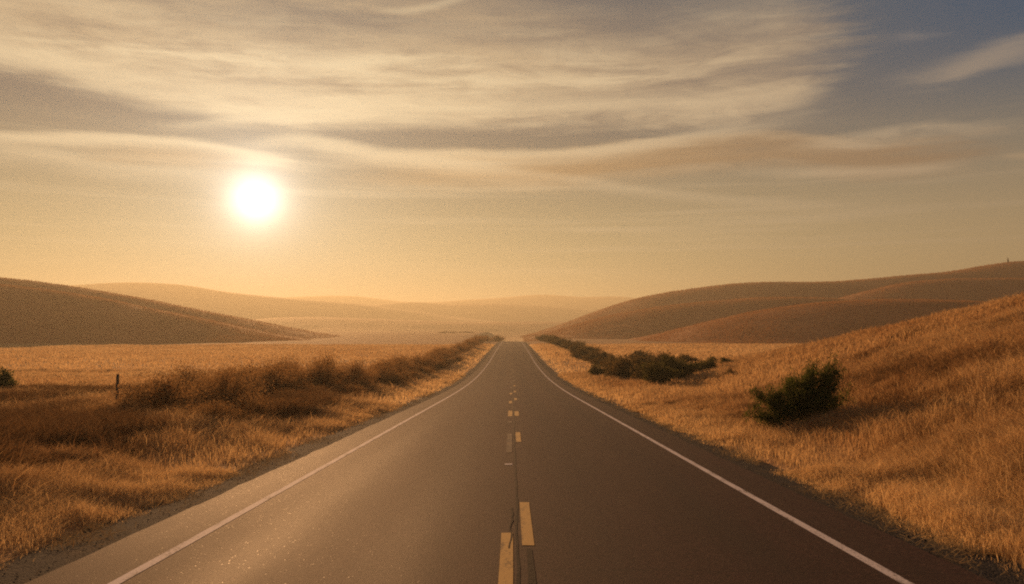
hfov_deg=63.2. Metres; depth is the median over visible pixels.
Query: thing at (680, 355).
shrub
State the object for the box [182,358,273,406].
brush
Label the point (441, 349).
brush
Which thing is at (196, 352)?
field grass
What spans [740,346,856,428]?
shrub
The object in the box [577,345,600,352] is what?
shrub
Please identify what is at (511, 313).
hill
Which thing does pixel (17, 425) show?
weeds
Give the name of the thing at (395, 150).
sky
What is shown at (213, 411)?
brush
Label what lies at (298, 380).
brush
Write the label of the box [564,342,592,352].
shrub
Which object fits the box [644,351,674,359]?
shrub
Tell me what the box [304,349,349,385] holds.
brush
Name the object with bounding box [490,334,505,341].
brush
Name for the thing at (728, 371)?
shrub
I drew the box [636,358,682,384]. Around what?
shrub
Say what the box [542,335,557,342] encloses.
shrub
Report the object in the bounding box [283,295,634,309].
hill
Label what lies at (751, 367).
field grass
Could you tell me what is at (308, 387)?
brush
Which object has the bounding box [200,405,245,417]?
brush
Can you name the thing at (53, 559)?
shoulder
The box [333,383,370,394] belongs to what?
brush
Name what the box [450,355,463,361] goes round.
brush
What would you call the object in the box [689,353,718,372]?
shrub
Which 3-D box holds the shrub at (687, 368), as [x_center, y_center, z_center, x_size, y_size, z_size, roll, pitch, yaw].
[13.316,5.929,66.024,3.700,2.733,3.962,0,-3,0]
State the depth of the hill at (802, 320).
317.25 m
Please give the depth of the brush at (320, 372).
46.67 m
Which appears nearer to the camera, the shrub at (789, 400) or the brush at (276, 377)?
the shrub at (789, 400)
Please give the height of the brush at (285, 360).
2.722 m
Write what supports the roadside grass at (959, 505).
on the ground at (398, 337)
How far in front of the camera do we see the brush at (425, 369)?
83.53 m
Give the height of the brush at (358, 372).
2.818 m
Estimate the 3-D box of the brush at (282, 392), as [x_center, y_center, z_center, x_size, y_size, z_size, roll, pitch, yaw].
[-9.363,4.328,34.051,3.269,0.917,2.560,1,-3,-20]
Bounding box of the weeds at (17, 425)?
[0,379,395,475]
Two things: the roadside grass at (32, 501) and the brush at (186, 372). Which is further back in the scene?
the brush at (186, 372)
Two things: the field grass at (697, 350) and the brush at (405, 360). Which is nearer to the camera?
the brush at (405, 360)
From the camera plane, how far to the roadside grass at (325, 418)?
22.03 m
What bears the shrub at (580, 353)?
on the ground at (398, 337)
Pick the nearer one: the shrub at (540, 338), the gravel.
the gravel
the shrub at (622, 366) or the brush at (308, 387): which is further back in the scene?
the shrub at (622, 366)
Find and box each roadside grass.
[0,384,401,470]
[0,440,240,568]
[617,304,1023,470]
[772,400,1023,578]
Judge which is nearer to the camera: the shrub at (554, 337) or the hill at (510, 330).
the shrub at (554, 337)
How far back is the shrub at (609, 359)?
99.92 m
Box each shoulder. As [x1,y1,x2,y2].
[0,342,499,583]
[524,342,1023,583]
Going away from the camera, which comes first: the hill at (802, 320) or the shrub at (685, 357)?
the shrub at (685, 357)
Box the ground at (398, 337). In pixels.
[0,303,1023,564]
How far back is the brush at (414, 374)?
75.27 m
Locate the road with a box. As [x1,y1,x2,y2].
[24,341,995,583]
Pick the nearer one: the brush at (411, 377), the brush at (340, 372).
the brush at (340, 372)
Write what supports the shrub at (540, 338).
on the ground at (398, 337)
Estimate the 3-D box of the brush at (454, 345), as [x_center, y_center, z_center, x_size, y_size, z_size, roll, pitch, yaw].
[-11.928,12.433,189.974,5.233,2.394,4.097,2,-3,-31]
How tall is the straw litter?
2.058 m
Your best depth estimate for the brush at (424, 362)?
96.23 m
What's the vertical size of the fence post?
1.740 m
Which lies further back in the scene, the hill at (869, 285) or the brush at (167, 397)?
the hill at (869, 285)
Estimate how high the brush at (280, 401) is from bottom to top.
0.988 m
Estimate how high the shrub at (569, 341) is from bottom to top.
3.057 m
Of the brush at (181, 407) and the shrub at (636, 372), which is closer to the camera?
the brush at (181, 407)
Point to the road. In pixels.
(511, 462)
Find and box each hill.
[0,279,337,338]
[0,286,309,343]
[68,282,496,321]
[253,317,565,339]
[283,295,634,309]
[372,302,595,321]
[519,261,1023,341]
[535,298,835,338]
[629,300,982,343]
[840,279,1023,301]
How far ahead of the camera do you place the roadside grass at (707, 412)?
22.97 m
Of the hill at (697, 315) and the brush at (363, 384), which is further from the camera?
the hill at (697, 315)
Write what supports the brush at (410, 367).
on the ground at (398, 337)
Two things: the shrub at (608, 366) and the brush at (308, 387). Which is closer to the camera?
the brush at (308, 387)
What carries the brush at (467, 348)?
on the ground at (398, 337)
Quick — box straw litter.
[0,392,1023,576]
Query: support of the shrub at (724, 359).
on the ground at (398, 337)
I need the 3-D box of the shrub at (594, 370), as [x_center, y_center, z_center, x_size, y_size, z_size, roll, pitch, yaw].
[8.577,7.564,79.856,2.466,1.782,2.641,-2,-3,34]
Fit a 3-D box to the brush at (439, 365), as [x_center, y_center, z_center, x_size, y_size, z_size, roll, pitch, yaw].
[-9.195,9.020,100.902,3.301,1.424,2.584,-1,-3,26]
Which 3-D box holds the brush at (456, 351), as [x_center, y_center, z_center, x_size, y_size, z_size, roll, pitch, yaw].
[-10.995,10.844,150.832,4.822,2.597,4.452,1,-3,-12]
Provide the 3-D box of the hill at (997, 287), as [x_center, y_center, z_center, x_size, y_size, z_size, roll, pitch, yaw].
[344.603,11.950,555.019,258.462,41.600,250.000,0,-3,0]
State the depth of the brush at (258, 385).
34.78 m
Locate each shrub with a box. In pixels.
[0,366,19,388]
[536,335,550,340]
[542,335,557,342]
[544,334,560,343]
[549,336,566,346]
[558,338,583,349]
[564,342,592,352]
[570,346,598,358]
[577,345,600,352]
[581,348,614,364]
[586,361,608,375]
[587,353,616,368]
[599,354,630,366]
[600,358,618,374]
[602,355,647,377]
[625,359,658,379]
[626,347,657,359]
[627,353,663,364]
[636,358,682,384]
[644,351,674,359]
[652,352,686,364]
[658,350,706,379]
[672,352,692,359]
[679,353,701,363]
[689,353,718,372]
[718,356,735,363]
[723,368,736,376]
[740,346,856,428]
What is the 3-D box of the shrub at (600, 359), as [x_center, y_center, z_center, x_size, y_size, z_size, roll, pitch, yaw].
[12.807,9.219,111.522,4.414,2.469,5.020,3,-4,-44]
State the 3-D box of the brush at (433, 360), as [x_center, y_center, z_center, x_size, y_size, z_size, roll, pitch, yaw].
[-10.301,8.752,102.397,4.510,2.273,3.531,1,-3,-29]
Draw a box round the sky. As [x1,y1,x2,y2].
[0,0,1023,301]
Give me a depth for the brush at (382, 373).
60.88 m
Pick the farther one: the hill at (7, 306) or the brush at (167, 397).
the hill at (7, 306)
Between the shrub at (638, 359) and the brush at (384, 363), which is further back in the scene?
the shrub at (638, 359)
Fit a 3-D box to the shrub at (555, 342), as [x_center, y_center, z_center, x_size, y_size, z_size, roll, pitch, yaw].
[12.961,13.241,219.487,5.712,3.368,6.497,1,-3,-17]
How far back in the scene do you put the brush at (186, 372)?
36.69 m
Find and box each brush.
[84,393,157,415]
[106,367,230,409]
[134,357,240,392]
[151,400,211,413]
[163,393,253,426]
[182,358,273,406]
[185,382,242,403]
[191,366,279,394]
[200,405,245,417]
[206,389,282,416]
[212,356,273,383]
[238,395,308,412]
[239,360,299,393]
[243,354,322,390]
[257,387,305,398]
[262,353,311,379]
[287,355,341,386]
[298,382,337,393]
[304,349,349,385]
[329,353,385,386]
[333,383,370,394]
[342,379,382,388]
[354,360,401,384]
[363,359,393,371]
[364,355,401,375]
[370,357,419,376]
[376,370,411,386]
[379,354,418,372]
[383,355,419,371]
[394,372,418,381]
[398,352,439,367]
[405,370,427,377]
[412,363,435,374]
[418,350,449,363]
[419,355,441,365]
[426,348,452,359]
[430,361,448,368]
[437,345,454,357]
[449,347,462,357]
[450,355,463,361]
[452,342,466,348]
[454,342,471,351]
[455,344,465,353]
[463,337,475,345]
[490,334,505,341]
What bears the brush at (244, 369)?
on the ground at (398, 337)
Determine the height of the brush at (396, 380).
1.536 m
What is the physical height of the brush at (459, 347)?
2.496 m
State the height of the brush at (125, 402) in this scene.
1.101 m
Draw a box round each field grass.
[0,343,494,373]
[0,366,465,404]
[529,342,797,372]
[557,291,1023,403]
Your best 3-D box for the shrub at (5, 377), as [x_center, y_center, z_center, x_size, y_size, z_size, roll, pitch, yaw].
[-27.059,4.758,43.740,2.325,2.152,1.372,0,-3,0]
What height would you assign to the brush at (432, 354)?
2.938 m
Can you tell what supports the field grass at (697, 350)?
on the ground at (398, 337)
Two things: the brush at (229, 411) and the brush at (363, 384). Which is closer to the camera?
the brush at (229, 411)
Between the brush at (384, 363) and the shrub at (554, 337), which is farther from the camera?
the shrub at (554, 337)
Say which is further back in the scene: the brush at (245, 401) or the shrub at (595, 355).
the shrub at (595, 355)
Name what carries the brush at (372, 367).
on the ground at (398, 337)
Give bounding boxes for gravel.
[4,400,1022,582]
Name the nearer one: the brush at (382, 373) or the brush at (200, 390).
the brush at (200, 390)
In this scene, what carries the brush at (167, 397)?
on the ground at (398, 337)
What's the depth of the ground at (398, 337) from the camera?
118.04 m
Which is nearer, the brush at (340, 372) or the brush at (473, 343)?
the brush at (340, 372)
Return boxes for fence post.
[115,374,118,398]
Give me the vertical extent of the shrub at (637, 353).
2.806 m
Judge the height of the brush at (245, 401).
1.113 m
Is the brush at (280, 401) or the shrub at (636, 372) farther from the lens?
the shrub at (636, 372)
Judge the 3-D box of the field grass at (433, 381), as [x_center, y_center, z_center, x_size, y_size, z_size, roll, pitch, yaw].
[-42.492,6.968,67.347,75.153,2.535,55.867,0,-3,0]
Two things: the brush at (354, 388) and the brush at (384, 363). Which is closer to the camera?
the brush at (354, 388)
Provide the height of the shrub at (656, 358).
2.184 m
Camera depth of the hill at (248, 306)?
1898.66 m

